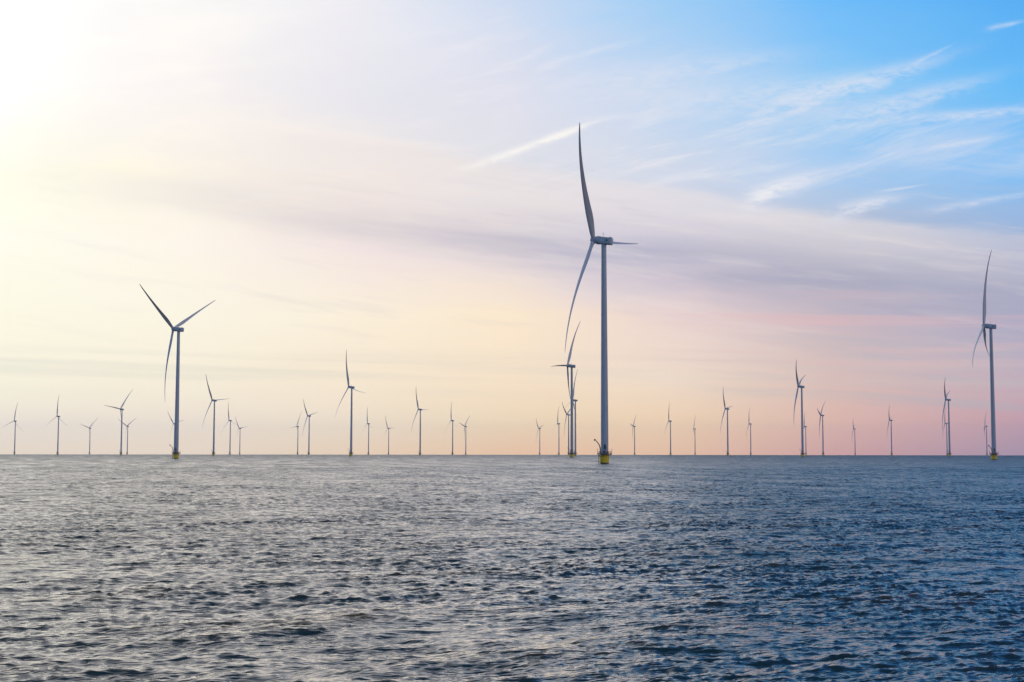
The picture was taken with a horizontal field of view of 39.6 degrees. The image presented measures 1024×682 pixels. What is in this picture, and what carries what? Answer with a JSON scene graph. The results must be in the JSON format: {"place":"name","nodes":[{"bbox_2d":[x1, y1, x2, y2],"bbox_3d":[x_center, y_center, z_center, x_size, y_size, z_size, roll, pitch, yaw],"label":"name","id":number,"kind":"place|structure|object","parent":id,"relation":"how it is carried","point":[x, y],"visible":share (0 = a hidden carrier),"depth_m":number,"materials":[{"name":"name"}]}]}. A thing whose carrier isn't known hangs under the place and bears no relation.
{"place":"outdoors","nodes":[
{"label":"outdoors","id":0,"kind":"place"},
{"bbox_2d":[0,454,1023,681],"bbox_3d":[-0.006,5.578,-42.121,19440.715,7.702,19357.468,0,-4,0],"label":"water","id":1,"kind":"structure","parent":0,"point":[463,568],"depth_m":65.23,"materials":[{"name":"liquid"}]},
{"bbox_2d":[5,403,20,454],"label":"wind turbine","id":2,"kind":"object","parent":1,"relation":"in","point":[15,421],"visible":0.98,"depth_m":4808.05,"materials":[{"name":"white metal"}]},
{"bbox_2d":[45,397,63,454],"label":"wind turbine","id":3,"kind":"object","parent":1,"relation":"in","point":[58,428],"visible":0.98,"depth_m":4194.69,"materials":[{"name":"white metal"}]},
{"bbox_2d":[81,418,97,453],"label":"wind turbine","id":4,"kind":"object","parent":1,"relation":"in","point":[89,437],"visible":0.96,"depth_m":6120.30,"materials":[{"name":"white metal"}]},
{"bbox_2d":[105,391,131,454],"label":"wind turbine","id":5,"kind":"object","parent":1,"relation":"in","point":[121,413],"visible":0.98,"depth_m":3512.28,"materials":[{"name":"white metal"}]},
{"bbox_2d":[122,419,134,453],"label":"wind turbine","id":6,"kind":"object","parent":1,"relation":"in","point":[127,426],"visible":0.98,"depth_m":5695.63,"materials":[{"name":"white metal"}]},
{"bbox_2d":[140,285,214,458],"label":"wind turbine","id":7,"kind":"object","parent":1,"relation":"in","point":[177,328],"visible":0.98,"depth_m":1239.63,"materials":[{"name":"white metal"}]},
{"bbox_2d":[202,377,229,455],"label":"wind turbine","id":8,"kind":"object","parent":1,"relation":"in","point":[213,453],"visible":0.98,"depth_m":2921.93,"materials":[{"name":"white metal"}]},
{"bbox_2d":[221,402,234,454],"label":"wind turbine","id":9,"kind":"object","parent":1,"relation":"in","point":[230,420],"visible":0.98,"depth_m":4704.70,"materials":[{"name":"white metal"}]},
{"bbox_2d":[295,414,300,454],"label":"wind turbine","id":10,"kind":"object","parent":1,"relation":"in","point":[297,435],"visible":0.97,"depth_m":5730.33,"materials":[{"name":"white metal"}]},
{"bbox_2d":[302,399,314,454],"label":"wind turbine","id":11,"kind":"object","parent":1,"relation":"in","point":[309,416],"visible":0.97,"depth_m":4130.40,"materials":[{"name":"white metal"}]},
{"bbox_2d":[336,350,363,455],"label":"wind turbine","id":12,"kind":"object","parent":1,"relation":"in","point":[350,451],"visible":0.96,"depth_m":2329.19,"materials":[{"name":"white metal"}]},
{"bbox_2d":[364,408,370,454],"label":"wind turbine","id":13,"kind":"object","parent":1,"relation":"in","point":[368,453],"visible":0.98,"depth_m":5176.43,"materials":[{"name":"white metal"}]},
{"bbox_2d":[384,416,389,454],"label":"wind turbine","id":14,"kind":"object","parent":1,"relation":"in","point":[388,436],"visible":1,"depth_m":6101.56,"materials":[{"name":"white metal"}]},
{"bbox_2d":[411,394,423,454],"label":"wind turbine","id":15,"kind":"object","parent":1,"relation":"in","point":[420,425],"visible":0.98,"depth_m":3506.52,"materials":[{"name":"white metal"}]},
{"bbox_2d":[445,404,453,454],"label":"wind turbine","id":16,"kind":"object","parent":1,"relation":"in","point":[452,453],"visible":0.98,"depth_m":4679.31,"materials":[{"name":"white metal"}]},
{"bbox_2d":[460,419,467,454],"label":"wind turbine","id":17,"kind":"object","parent":1,"relation":"in","point":[465,436],"visible":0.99,"depth_m":5677.82,"materials":[{"name":"white metal"}]},
{"bbox_2d":[536,420,541,454],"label":"wind turbine","id":18,"kind":"object","parent":1,"relation":"in","point":[539,428],"visible":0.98,"depth_m":6134.78,"materials":[{"name":"white metal"}]},
{"bbox_2d":[553,409,559,454],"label":"wind turbine","id":19,"kind":"object","parent":1,"relation":"in","point":[558,436],"visible":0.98,"depth_m":5131.73,"materials":[{"name":"white metal"}]},
{"bbox_2d":[551,323,579,456],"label":"wind turbine","id":20,"kind":"object","parent":1,"relation":"in","point":[571,452],"visible":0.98,"depth_m":1758.33,"materials":[{"name":"white metal"}]},
{"bbox_2d":[562,403,570,454],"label":"wind turbine","id":21,"kind":"object","parent":1,"relation":"in","point":[567,413],"visible":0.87,"depth_m":3964.72,"materials":[{"name":"white metal"}]},
{"bbox_2d":[563,370,577,455],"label":"wind turbine","id":22,"kind":"object","parent":1,"relation":"in","point":[574,450],"visible":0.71,"depth_m":2898.10,"materials":[{"name":"white metal"}]},
{"bbox_2d":[565,122,637,463],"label":"wind turbine","id":23,"kind":"object","parent":1,"relation":"in","point":[604,453],"visible":0.99,"depth_m":716.49,"materials":[{"name":"white metal"}]},
{"bbox_2d":[632,417,635,454],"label":"wind turbine","id":24,"kind":"object","parent":1,"relation":"in","point":[634,436],"visible":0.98,"depth_m":5609.20,"materials":[{"name":"white metal"}]},
{"bbox_2d":[665,404,671,454],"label":"wind turbine","id":25,"kind":"object","parent":1,"relation":"in","point":[669,421],"visible":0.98,"depth_m":4708.08,"materials":[{"name":"white metal"}]},
{"bbox_2d":[720,393,731,455],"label":"wind turbine","id":26,"kind":"object","parent":1,"relation":"in","point":[727,408],"visible":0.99,"depth_m":3438.69,"materials":[{"name":"white metal"}]},
{"bbox_2d":[746,409,751,454],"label":"wind turbine","id":27,"kind":"object","parent":1,"relation":"in","point":[750,424],"visible":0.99,"depth_m":5150.96,"materials":[{"name":"white metal"}]},
{"bbox_2d":[794,360,804,456],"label":"wind turbine","id":28,"kind":"object","parent":1,"relation":"in","point":[802,435],"visible":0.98,"depth_m":2294.57,"materials":[{"name":"white metal"}]},
{"bbox_2d":[803,415,806,454],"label":"wind turbine","id":29,"kind":"object","parent":1,"relation":"in","point":[805,434],"visible":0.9,"depth_m":5591.18,"materials":[{"name":"white metal"}]},
{"bbox_2d":[817,402,824,455],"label":"wind turbine","id":30,"kind":"object","parent":1,"relation":"in","point":[823,453],"visible":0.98,"depth_m":4002.71,"materials":[{"name":"white metal"}]},
{"bbox_2d":[887,405,892,454],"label":"wind turbine","id":31,"kind":"object","parent":1,"relation":"in","point":[891,432],"visible":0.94,"depth_m":4565.32,"materials":[{"name":"white metal"}]},
{"bbox_2d":[943,408,947,454],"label":"wind turbine","id":32,"kind":"object","parent":1,"relation":"in","point":[946,433],"visible":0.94,"depth_m":5014.07,"materials":[{"name":"white metal"}]},
{"bbox_2d":[942,377,950,455],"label":"wind turbine","id":33,"kind":"object","parent":1,"relation":"in","point":[948,400],"visible":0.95,"depth_m":2841.93,"materials":[{"name":"white metal"}]},
{"bbox_2d":[972,249,998,459],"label":"wind turbine","id":34,"kind":"object","parent":1,"relation":"in","point":[993,455],"visible":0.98,"depth_m":1202.48,"materials":[{"name":"white metal"}]},
{"bbox_2d":[983,411,987,454],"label":"wind turbine","id":35,"kind":"object","parent":1,"relation":"in","point":[986,436],"visible":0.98,"depth_m":5504.81,"materials":[{"name":"white metal"}]},
{"bbox_2d":[0,0,1023,454],"label":"sky","id":36,"kind":"structure","parent":0,"point":[830,187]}
]}

